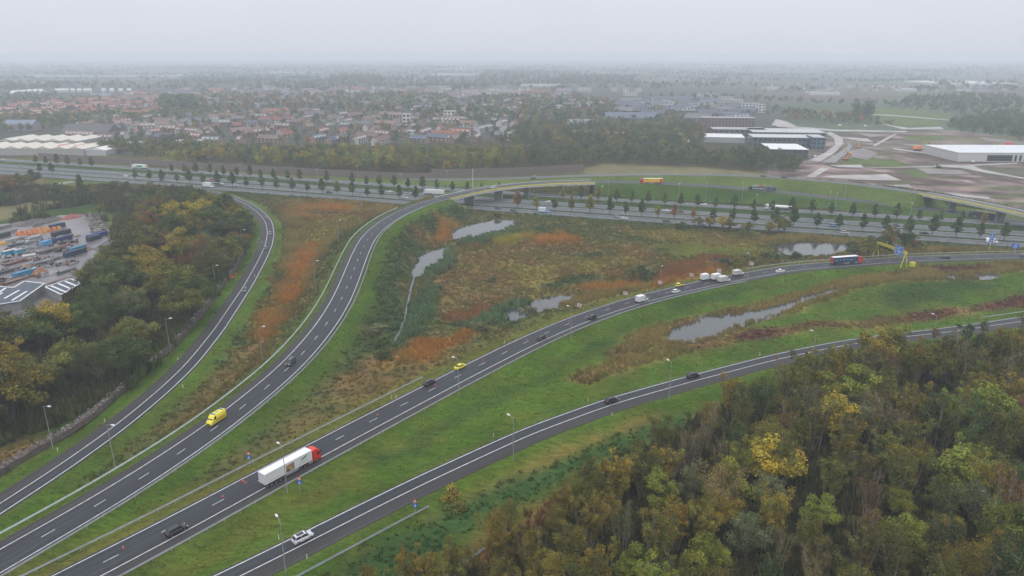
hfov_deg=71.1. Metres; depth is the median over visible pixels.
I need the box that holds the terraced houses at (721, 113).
[715,111,738,116]
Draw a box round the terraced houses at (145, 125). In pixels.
[132,121,159,129]
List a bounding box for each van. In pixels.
[538,207,549,212]
[635,294,648,302]
[700,273,710,280]
[711,273,720,280]
[717,275,730,282]
[732,269,743,275]
[985,237,997,243]
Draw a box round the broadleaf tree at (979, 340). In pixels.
[946,320,990,363]
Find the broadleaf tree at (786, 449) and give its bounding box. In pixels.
[768,431,798,491]
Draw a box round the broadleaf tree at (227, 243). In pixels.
[209,236,242,264]
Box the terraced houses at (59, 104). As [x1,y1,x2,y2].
[53,102,72,105]
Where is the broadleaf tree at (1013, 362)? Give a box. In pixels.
[988,347,1023,387]
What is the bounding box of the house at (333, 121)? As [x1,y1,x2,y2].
[328,118,334,124]
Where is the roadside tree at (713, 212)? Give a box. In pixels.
[709,207,716,217]
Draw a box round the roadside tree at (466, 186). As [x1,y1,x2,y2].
[464,181,469,189]
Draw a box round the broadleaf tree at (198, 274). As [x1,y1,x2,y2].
[192,271,211,284]
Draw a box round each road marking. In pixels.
[0,166,1013,234]
[0,168,1014,239]
[0,181,1023,572]
[0,186,273,513]
[1,171,1012,244]
[6,159,1018,225]
[42,182,921,536]
[53,253,1023,575]
[104,256,976,561]
[214,317,1020,575]
[401,174,1020,210]
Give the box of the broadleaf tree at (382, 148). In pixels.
[377,146,388,152]
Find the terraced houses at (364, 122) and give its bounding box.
[346,120,374,127]
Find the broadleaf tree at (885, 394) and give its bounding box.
[863,390,895,434]
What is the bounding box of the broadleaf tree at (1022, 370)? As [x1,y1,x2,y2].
[1015,357,1023,378]
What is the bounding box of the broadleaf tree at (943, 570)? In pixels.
[923,552,960,575]
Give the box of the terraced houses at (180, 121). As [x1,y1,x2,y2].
[167,118,191,125]
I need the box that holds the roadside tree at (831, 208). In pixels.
[828,203,834,216]
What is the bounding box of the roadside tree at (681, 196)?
[678,193,684,206]
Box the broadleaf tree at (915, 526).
[877,512,928,553]
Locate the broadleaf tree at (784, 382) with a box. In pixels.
[772,355,794,397]
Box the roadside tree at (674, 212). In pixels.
[670,204,677,215]
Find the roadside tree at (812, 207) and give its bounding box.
[808,198,817,214]
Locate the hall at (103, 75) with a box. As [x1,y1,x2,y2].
[25,75,181,76]
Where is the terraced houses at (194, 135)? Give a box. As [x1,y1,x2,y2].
[189,131,205,139]
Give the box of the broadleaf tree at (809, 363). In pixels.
[789,349,818,404]
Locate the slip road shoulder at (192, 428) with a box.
[0,180,1023,548]
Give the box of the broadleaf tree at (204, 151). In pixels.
[201,147,211,160]
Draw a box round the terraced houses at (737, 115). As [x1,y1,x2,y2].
[725,113,749,116]
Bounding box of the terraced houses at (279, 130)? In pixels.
[276,127,286,134]
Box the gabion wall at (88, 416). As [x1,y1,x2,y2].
[0,211,250,475]
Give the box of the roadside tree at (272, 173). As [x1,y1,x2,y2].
[270,169,276,176]
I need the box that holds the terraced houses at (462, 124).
[459,120,477,127]
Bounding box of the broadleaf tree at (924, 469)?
[914,436,937,486]
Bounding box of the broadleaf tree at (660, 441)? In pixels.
[646,414,674,459]
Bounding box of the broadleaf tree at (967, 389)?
[957,379,984,405]
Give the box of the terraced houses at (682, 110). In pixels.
[674,108,695,113]
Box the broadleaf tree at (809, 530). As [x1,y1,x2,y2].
[792,511,829,569]
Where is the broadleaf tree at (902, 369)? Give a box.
[889,355,917,382]
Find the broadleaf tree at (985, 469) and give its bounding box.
[966,451,1018,520]
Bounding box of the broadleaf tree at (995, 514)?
[974,494,1022,562]
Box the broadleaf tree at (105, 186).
[97,183,109,188]
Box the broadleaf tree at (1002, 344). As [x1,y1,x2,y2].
[980,328,1016,374]
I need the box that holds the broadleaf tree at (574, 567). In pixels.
[563,553,608,575]
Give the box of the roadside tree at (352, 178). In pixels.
[348,172,354,181]
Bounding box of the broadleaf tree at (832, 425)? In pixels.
[810,389,868,436]
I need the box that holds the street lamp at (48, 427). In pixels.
[43,406,53,448]
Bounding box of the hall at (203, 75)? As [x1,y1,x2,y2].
[166,74,243,75]
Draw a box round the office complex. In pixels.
[747,128,825,136]
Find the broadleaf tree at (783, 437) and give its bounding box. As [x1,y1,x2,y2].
[778,432,803,477]
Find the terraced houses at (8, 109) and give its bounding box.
[0,106,17,111]
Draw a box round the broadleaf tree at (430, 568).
[412,543,451,575]
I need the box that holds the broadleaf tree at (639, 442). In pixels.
[627,433,643,477]
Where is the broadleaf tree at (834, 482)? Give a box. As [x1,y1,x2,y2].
[817,450,855,503]
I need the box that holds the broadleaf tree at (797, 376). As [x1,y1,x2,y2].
[785,355,811,410]
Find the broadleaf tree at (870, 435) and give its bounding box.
[860,384,889,444]
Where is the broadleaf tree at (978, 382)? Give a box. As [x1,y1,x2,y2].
[972,379,1001,399]
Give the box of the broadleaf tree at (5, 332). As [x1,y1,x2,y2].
[0,307,28,343]
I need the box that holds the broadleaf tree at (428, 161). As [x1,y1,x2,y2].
[423,157,434,172]
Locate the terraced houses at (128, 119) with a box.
[118,117,131,120]
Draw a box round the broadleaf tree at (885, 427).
[872,415,903,454]
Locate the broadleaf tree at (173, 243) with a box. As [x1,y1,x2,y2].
[164,226,202,256]
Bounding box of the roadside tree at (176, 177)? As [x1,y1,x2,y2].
[174,172,179,179]
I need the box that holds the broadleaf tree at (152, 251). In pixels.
[135,245,173,264]
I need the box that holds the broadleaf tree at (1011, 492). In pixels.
[989,462,1023,547]
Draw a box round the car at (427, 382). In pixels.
[422,379,435,386]
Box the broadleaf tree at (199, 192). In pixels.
[187,189,213,201]
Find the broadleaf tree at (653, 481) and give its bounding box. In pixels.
[643,464,678,511]
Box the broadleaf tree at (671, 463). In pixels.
[664,440,686,481]
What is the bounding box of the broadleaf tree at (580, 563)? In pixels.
[561,553,596,575]
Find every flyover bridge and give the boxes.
[434,179,595,205]
[918,191,1023,221]
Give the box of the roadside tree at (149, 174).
[145,170,151,178]
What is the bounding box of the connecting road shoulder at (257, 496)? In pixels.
[103,258,1023,575]
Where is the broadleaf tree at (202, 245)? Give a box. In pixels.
[197,237,232,264]
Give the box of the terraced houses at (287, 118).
[271,115,293,121]
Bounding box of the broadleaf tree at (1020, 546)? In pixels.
[990,530,1023,575]
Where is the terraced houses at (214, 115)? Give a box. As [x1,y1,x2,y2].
[207,113,230,118]
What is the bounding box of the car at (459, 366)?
[453,363,466,369]
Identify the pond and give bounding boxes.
[108,208,121,214]
[410,247,445,276]
[451,219,520,238]
[504,295,571,320]
[664,287,841,343]
[774,240,857,256]
[947,274,964,279]
[969,273,999,279]
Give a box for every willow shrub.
[367,322,387,334]
[370,333,391,345]
[376,348,392,360]
[440,482,461,502]
[444,498,468,514]
[469,320,488,331]
[487,277,496,281]
[518,306,537,312]
[625,268,638,280]
[634,264,649,274]
[643,266,658,277]
[675,221,691,229]
[692,216,703,223]
[702,260,712,266]
[705,216,714,227]
[716,215,728,229]
[719,257,730,263]
[725,218,738,230]
[730,255,747,266]
[740,221,753,234]
[746,253,763,262]
[760,249,781,259]
[765,221,776,233]
[771,215,788,231]
[778,218,792,232]
[791,251,802,258]
[844,239,859,247]
[844,247,860,255]
[858,235,878,257]
[872,236,890,249]
[880,225,902,244]
[897,227,916,247]
[910,236,921,247]
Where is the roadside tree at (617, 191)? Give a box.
[613,188,620,202]
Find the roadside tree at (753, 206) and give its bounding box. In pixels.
[750,199,755,208]
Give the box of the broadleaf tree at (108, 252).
[85,250,123,264]
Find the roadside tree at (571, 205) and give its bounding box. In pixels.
[568,195,574,211]
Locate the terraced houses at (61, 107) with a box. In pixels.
[54,105,66,110]
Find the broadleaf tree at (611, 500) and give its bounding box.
[592,488,623,534]
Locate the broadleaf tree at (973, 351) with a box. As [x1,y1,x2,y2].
[950,328,994,385]
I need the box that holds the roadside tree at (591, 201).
[585,194,594,209]
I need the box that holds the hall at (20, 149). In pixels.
[0,142,100,155]
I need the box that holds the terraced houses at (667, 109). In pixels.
[663,106,684,112]
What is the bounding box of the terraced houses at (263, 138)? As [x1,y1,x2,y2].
[257,133,286,143]
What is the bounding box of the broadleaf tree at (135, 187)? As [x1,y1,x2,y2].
[130,183,141,189]
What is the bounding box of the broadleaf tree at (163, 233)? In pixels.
[157,225,175,241]
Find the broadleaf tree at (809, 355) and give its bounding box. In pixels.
[802,348,821,382]
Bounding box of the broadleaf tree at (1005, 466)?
[983,451,1023,493]
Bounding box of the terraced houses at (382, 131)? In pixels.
[368,129,392,138]
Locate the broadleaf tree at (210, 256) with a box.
[194,247,227,275]
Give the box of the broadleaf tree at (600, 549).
[581,535,620,575]
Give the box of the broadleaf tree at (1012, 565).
[983,536,1023,575]
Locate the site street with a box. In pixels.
[822,142,851,162]
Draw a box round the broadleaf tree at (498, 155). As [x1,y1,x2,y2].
[489,152,501,163]
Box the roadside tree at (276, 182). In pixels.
[273,176,279,186]
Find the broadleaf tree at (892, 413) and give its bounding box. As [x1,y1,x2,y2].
[877,397,915,439]
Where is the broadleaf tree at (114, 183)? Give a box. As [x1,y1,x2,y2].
[108,180,121,185]
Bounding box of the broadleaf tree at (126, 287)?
[97,285,149,315]
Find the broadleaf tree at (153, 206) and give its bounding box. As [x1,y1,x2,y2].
[146,202,163,219]
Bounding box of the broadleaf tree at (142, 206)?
[130,203,163,226]
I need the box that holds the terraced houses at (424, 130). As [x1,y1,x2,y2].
[415,126,431,134]
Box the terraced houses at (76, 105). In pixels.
[73,103,96,109]
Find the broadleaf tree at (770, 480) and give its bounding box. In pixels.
[748,469,789,509]
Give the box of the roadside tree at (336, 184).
[333,180,339,191]
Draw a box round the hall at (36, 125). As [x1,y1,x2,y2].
[3,120,41,130]
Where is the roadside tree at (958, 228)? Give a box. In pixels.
[950,216,963,237]
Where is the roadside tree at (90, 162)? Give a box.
[87,156,93,164]
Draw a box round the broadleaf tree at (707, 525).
[687,503,726,539]
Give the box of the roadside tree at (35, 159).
[32,154,37,163]
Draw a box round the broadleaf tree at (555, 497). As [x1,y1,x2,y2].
[547,482,572,530]
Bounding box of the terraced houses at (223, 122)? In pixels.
[211,118,235,126]
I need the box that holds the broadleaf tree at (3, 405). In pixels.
[0,371,8,414]
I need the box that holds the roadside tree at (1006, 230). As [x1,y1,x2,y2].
[1000,222,1010,240]
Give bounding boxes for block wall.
[0,224,11,228]
[32,221,43,226]
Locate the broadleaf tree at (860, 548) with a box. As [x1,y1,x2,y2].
[843,507,886,575]
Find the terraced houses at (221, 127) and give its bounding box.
[212,123,223,130]
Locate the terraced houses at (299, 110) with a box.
[291,107,308,113]
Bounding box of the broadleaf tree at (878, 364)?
[866,345,897,385]
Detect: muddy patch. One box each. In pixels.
[845,149,877,159]
[859,133,888,137]
[900,143,924,147]
[917,168,970,173]
[980,137,1023,144]
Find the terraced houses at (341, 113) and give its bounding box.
[336,111,347,115]
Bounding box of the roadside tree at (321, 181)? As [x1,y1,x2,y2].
[318,178,324,192]
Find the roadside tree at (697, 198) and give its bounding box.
[694,194,701,204]
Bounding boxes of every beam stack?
[0,258,25,265]
[0,266,22,273]
[0,275,31,284]
[1,235,27,241]
[7,242,21,246]
[20,238,41,244]
[23,245,39,250]
[25,256,59,266]
[36,247,54,253]
[47,276,73,284]
[49,243,73,249]
[55,267,76,275]
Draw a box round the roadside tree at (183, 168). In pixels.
[181,163,186,171]
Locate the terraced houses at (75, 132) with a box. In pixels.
[64,130,95,135]
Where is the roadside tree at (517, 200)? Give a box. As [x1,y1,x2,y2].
[512,190,521,206]
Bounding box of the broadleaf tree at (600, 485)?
[581,470,620,513]
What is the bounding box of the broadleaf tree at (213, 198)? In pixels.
[206,194,222,206]
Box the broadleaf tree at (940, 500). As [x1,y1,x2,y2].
[926,475,967,528]
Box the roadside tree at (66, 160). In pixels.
[64,155,70,166]
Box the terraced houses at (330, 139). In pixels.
[324,133,348,144]
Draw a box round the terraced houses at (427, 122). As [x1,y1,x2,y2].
[419,119,430,126]
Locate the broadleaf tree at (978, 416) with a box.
[959,389,1004,454]
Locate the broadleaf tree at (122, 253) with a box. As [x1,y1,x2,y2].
[109,243,146,261]
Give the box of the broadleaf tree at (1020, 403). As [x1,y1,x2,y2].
[1013,394,1023,440]
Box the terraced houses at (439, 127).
[435,124,444,129]
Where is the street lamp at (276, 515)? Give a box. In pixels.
[275,514,286,574]
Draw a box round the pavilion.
[761,143,808,158]
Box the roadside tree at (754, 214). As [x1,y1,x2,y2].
[751,208,759,224]
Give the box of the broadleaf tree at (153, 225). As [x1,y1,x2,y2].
[142,222,160,233]
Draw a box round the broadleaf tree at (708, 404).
[697,400,723,427]
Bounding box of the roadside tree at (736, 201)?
[730,193,739,206]
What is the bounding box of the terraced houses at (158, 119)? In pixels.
[146,117,168,121]
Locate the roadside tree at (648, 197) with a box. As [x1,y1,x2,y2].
[645,189,651,204]
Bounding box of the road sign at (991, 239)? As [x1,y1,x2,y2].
[989,234,994,248]
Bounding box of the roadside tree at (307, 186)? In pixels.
[305,181,309,190]
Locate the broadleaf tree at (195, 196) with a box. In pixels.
[183,191,213,210]
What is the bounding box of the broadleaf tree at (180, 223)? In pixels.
[162,216,197,232]
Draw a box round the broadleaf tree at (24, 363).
[3,361,29,381]
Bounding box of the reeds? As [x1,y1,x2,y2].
[158,194,1023,565]
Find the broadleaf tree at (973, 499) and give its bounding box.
[943,477,1003,529]
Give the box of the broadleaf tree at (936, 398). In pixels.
[924,391,961,416]
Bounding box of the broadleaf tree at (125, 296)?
[105,288,146,324]
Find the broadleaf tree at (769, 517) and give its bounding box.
[757,479,795,551]
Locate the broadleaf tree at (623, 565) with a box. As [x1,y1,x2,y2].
[612,540,658,575]
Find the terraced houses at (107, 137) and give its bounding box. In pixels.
[95,133,114,141]
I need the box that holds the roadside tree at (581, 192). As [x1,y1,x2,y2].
[577,185,584,196]
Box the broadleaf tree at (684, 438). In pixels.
[674,428,703,476]
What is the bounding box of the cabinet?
[909,262,915,266]
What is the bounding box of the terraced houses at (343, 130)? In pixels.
[338,126,348,134]
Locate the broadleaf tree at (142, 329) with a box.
[115,316,160,343]
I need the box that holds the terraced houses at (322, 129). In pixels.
[317,126,329,134]
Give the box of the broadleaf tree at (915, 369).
[907,335,933,386]
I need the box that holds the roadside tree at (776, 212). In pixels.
[770,207,780,223]
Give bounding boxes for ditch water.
[393,277,414,341]
[444,546,484,575]
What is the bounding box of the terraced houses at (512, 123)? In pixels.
[509,120,518,126]
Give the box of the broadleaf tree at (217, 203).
[211,201,228,211]
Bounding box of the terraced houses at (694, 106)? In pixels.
[678,104,698,107]
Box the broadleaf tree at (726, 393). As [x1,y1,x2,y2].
[720,371,745,419]
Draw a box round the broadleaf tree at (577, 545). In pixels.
[552,519,588,571]
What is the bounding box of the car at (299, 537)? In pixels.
[291,530,313,544]
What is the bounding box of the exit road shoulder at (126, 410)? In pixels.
[0,192,266,501]
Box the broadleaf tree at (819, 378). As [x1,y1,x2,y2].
[808,366,836,398]
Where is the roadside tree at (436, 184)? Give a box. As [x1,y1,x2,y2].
[434,179,439,187]
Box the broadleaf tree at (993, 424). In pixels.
[983,410,1023,450]
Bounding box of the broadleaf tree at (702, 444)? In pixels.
[692,423,710,462]
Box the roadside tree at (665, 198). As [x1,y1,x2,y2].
[662,192,667,205]
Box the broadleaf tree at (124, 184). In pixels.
[120,181,133,188]
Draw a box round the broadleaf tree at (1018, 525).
[989,502,1023,550]
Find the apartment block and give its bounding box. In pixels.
[700,116,754,126]
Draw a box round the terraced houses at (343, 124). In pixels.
[339,121,357,128]
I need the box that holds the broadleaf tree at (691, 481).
[676,462,709,499]
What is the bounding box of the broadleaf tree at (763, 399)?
[749,381,776,433]
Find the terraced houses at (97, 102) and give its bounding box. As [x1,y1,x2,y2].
[88,101,108,105]
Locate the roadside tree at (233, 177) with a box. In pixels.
[227,171,236,185]
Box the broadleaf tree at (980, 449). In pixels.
[953,431,994,465]
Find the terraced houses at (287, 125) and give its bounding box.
[275,122,292,129]
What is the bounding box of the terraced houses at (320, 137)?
[308,133,326,142]
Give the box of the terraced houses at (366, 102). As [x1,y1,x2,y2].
[352,101,369,105]
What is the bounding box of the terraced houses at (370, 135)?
[355,131,380,140]
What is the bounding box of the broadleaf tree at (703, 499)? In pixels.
[685,492,720,524]
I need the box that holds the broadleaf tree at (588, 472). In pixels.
[580,451,609,509]
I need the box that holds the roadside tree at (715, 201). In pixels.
[713,196,718,207]
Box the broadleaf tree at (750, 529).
[724,510,777,564]
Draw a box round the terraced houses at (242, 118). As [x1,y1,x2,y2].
[230,115,246,121]
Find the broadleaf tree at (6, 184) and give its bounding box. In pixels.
[0,174,17,191]
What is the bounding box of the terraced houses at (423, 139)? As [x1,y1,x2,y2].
[409,134,429,143]
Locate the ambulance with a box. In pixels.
[206,408,226,425]
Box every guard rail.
[0,160,1023,225]
[0,199,446,575]
[0,208,395,533]
[1,166,1021,235]
[3,170,1017,240]
[19,376,422,575]
[118,281,745,575]
[295,505,428,575]
[746,251,1022,270]
[981,311,1023,317]
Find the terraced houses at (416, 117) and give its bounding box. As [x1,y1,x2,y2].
[412,115,419,121]
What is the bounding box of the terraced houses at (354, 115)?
[344,111,363,118]
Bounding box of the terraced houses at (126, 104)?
[115,103,132,107]
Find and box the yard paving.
[0,214,107,317]
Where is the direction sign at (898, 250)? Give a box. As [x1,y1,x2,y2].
[894,245,903,255]
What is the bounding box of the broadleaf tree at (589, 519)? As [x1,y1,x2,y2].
[567,494,614,553]
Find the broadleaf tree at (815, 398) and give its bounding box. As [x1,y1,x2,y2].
[798,373,828,421]
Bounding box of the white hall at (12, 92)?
[10,90,23,94]
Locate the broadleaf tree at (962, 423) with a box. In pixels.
[959,400,994,427]
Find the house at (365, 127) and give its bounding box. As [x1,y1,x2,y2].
[362,123,370,131]
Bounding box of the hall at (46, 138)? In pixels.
[0,134,100,143]
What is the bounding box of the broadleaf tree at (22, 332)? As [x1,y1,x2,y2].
[0,304,65,353]
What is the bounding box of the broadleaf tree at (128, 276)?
[85,258,152,294]
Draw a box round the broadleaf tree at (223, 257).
[213,252,236,269]
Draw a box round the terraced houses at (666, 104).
[653,103,672,107]
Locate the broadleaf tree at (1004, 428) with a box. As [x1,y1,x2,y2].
[988,399,1023,460]
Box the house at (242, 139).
[235,135,245,143]
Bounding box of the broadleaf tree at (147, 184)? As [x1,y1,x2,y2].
[141,181,154,187]
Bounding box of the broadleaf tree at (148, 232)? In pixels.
[144,231,160,245]
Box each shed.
[0,281,45,311]
[45,278,79,301]
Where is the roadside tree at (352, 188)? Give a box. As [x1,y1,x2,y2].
[348,180,354,196]
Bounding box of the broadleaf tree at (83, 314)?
[62,302,106,339]
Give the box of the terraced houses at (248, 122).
[244,119,270,126]
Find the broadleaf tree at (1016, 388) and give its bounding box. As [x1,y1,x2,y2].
[991,371,1023,406]
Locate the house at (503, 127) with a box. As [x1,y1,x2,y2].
[500,125,507,130]
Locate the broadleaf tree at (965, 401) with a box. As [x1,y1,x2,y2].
[952,397,975,438]
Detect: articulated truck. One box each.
[130,164,147,168]
[258,446,321,486]
[423,189,444,194]
[640,178,662,183]
[765,204,791,210]
[830,255,863,265]
[969,211,995,219]
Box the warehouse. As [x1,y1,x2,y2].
[923,145,1023,161]
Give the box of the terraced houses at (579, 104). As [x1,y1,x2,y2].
[562,102,580,107]
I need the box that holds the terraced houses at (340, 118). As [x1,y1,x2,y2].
[335,114,343,121]
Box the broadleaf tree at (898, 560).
[874,531,914,575]
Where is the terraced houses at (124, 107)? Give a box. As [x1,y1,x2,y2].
[121,105,136,109]
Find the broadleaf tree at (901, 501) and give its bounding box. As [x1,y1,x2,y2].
[886,485,920,523]
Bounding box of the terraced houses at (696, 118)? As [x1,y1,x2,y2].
[684,115,709,121]
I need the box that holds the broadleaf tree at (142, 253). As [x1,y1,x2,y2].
[119,244,160,284]
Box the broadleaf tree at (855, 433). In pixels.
[836,417,862,468]
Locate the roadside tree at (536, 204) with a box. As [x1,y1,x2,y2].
[532,196,539,208]
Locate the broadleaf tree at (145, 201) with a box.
[133,199,158,210]
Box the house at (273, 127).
[269,124,277,131]
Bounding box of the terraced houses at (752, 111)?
[732,109,754,114]
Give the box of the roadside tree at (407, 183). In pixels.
[405,178,410,186]
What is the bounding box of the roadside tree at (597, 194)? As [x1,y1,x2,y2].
[594,187,601,201]
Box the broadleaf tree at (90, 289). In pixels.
[70,285,112,307]
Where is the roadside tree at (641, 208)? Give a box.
[637,199,646,216]
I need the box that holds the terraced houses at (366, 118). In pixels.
[362,116,377,121]
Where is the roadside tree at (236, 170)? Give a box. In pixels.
[233,166,238,177]
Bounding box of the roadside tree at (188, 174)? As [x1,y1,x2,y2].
[185,168,192,181]
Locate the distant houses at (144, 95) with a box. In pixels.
[36,83,1023,104]
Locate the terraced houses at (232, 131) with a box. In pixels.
[228,125,259,135]
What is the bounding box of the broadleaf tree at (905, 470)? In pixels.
[880,445,919,513]
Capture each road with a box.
[0,181,1023,574]
[0,186,274,515]
[49,253,1023,575]
[211,317,1023,575]
[398,173,1023,213]
[772,119,795,125]
[806,168,828,176]
[808,132,842,161]
[832,112,956,120]
[884,124,942,128]
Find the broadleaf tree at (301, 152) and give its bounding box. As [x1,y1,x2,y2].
[296,150,307,164]
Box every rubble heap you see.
[8,221,23,227]
[14,218,42,226]
[32,267,48,274]
[39,216,62,223]
[61,213,83,219]
[93,239,114,250]
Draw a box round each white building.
[402,113,412,124]
[406,130,415,136]
[438,86,451,89]
[443,110,456,115]
[460,90,486,92]
[502,90,521,92]
[577,87,591,91]
[611,87,617,91]
[623,92,636,95]
[697,93,716,96]
[718,96,733,100]
[731,99,742,102]
[741,103,758,108]
[757,104,765,112]
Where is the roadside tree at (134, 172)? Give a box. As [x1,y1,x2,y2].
[132,169,138,178]
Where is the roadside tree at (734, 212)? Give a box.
[729,207,736,219]
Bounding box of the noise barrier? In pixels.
[38,153,583,178]
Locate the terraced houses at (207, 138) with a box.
[200,135,223,144]
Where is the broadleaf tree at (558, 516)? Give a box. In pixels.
[544,502,577,536]
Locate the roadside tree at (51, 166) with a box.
[48,162,54,174]
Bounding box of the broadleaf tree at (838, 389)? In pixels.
[824,384,851,410]
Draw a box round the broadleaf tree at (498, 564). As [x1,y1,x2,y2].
[476,555,515,575]
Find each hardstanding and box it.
[823,174,898,179]
[831,164,863,167]
[841,137,872,141]
[890,184,910,186]
[946,192,989,198]
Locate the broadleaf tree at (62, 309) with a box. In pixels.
[24,299,77,341]
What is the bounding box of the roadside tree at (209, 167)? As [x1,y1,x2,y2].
[206,162,212,175]
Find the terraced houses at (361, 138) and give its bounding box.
[351,134,367,144]
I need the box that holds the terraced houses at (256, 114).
[249,113,271,119]
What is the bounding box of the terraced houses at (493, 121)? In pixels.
[491,117,506,123]
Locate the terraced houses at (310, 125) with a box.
[302,122,314,130]
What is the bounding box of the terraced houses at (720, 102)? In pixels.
[716,101,735,104]
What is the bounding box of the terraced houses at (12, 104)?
[6,102,26,107]
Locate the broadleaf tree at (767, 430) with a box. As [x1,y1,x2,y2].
[744,419,790,451]
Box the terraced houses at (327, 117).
[321,114,335,121]
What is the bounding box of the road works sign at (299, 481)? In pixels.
[297,476,301,491]
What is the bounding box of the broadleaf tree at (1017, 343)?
[993,333,1021,376]
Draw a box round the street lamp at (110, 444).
[107,424,115,466]
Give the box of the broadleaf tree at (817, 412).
[799,398,837,451]
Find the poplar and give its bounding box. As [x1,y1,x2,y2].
[74,174,89,199]
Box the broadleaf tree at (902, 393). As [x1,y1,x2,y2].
[892,386,923,416]
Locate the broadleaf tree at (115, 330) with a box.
[96,324,142,354]
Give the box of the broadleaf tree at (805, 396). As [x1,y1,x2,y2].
[785,381,821,416]
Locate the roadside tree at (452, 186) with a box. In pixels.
[450,181,454,190]
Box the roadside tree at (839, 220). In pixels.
[834,213,843,229]
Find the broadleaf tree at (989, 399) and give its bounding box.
[958,397,1020,434]
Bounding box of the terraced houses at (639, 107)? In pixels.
[628,105,648,110]
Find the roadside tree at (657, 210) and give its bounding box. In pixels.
[654,204,661,214]
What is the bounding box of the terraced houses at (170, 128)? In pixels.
[158,124,176,132]
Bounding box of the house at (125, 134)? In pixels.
[119,130,129,138]
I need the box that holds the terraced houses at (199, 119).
[185,116,208,123]
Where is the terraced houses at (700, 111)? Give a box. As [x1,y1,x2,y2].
[695,109,717,112]
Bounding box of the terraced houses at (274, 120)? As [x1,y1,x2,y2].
[258,116,285,123]
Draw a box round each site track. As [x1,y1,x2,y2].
[777,126,906,131]
[873,134,895,145]
[876,163,1023,178]
[893,148,922,152]
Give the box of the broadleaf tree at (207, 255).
[196,245,221,266]
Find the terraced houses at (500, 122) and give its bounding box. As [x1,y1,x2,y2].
[496,118,507,126]
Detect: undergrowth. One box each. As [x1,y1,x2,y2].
[0,179,1023,575]
[0,181,1023,575]
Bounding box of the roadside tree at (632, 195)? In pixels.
[629,190,634,203]
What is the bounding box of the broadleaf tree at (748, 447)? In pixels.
[727,438,763,477]
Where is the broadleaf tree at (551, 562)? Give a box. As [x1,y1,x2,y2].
[525,548,567,575]
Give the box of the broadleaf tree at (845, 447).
[827,424,858,474]
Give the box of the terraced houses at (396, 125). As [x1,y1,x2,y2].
[391,121,402,129]
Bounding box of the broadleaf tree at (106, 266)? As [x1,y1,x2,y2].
[74,260,130,294]
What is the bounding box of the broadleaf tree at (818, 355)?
[810,350,824,379]
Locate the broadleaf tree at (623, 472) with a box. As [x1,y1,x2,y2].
[592,447,636,509]
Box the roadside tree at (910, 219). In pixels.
[903,216,916,232]
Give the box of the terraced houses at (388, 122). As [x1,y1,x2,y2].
[374,119,402,126]
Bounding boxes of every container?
[0,231,10,237]
[1,248,16,255]
[11,269,31,277]
[13,248,24,254]
[38,239,52,246]
[48,222,65,229]
[50,228,70,236]
[52,234,71,243]
[63,247,86,257]
[68,244,86,250]
[85,234,101,241]
[86,231,107,236]
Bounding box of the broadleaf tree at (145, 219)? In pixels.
[133,210,162,226]
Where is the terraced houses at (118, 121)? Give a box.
[114,119,136,126]
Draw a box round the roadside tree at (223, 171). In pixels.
[220,165,225,173]
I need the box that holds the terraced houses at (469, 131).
[451,128,471,136]
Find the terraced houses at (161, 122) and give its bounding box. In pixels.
[154,120,171,124]
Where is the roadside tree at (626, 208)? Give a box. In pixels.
[623,201,628,215]
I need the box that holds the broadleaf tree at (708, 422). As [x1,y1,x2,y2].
[699,401,721,448]
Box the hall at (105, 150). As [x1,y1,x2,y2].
[85,145,119,155]
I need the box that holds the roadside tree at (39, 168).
[36,163,41,173]
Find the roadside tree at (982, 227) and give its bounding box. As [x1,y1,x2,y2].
[976,222,985,237]
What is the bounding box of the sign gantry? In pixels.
[872,241,907,267]
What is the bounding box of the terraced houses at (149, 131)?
[145,127,160,135]
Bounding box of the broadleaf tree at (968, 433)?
[951,419,979,456]
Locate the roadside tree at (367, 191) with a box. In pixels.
[364,185,370,197]
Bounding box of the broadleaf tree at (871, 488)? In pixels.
[857,465,889,524]
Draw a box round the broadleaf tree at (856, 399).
[845,387,873,416]
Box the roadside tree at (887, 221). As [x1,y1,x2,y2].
[881,215,891,229]
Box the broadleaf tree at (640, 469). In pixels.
[629,446,663,502]
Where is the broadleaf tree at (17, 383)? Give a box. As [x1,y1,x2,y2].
[0,356,54,421]
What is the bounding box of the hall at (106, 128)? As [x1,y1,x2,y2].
[61,124,121,135]
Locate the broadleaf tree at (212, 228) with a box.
[192,211,229,235]
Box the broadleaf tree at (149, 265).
[124,256,163,296]
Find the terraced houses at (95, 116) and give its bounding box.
[91,113,106,120]
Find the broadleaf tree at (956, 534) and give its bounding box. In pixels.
[928,511,967,560]
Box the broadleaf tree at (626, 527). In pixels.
[608,499,633,554]
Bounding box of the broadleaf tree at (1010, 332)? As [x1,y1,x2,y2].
[995,326,1023,362]
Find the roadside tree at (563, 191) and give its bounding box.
[559,187,565,199]
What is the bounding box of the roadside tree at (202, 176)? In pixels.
[200,173,205,181]
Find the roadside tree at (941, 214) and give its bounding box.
[938,210,944,221]
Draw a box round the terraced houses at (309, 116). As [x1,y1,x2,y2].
[302,114,313,119]
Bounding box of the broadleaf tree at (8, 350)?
[0,336,30,366]
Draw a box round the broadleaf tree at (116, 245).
[110,238,141,250]
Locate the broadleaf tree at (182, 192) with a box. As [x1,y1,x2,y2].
[176,190,194,200]
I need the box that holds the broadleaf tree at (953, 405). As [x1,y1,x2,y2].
[937,387,971,455]
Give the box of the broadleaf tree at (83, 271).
[72,252,118,286]
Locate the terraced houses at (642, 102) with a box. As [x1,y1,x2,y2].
[626,100,644,103]
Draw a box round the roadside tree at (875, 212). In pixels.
[872,203,880,218]
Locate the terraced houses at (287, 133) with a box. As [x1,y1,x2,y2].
[278,129,293,138]
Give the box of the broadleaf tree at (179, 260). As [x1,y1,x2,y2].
[168,253,197,265]
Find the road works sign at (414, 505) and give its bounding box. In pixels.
[412,498,417,514]

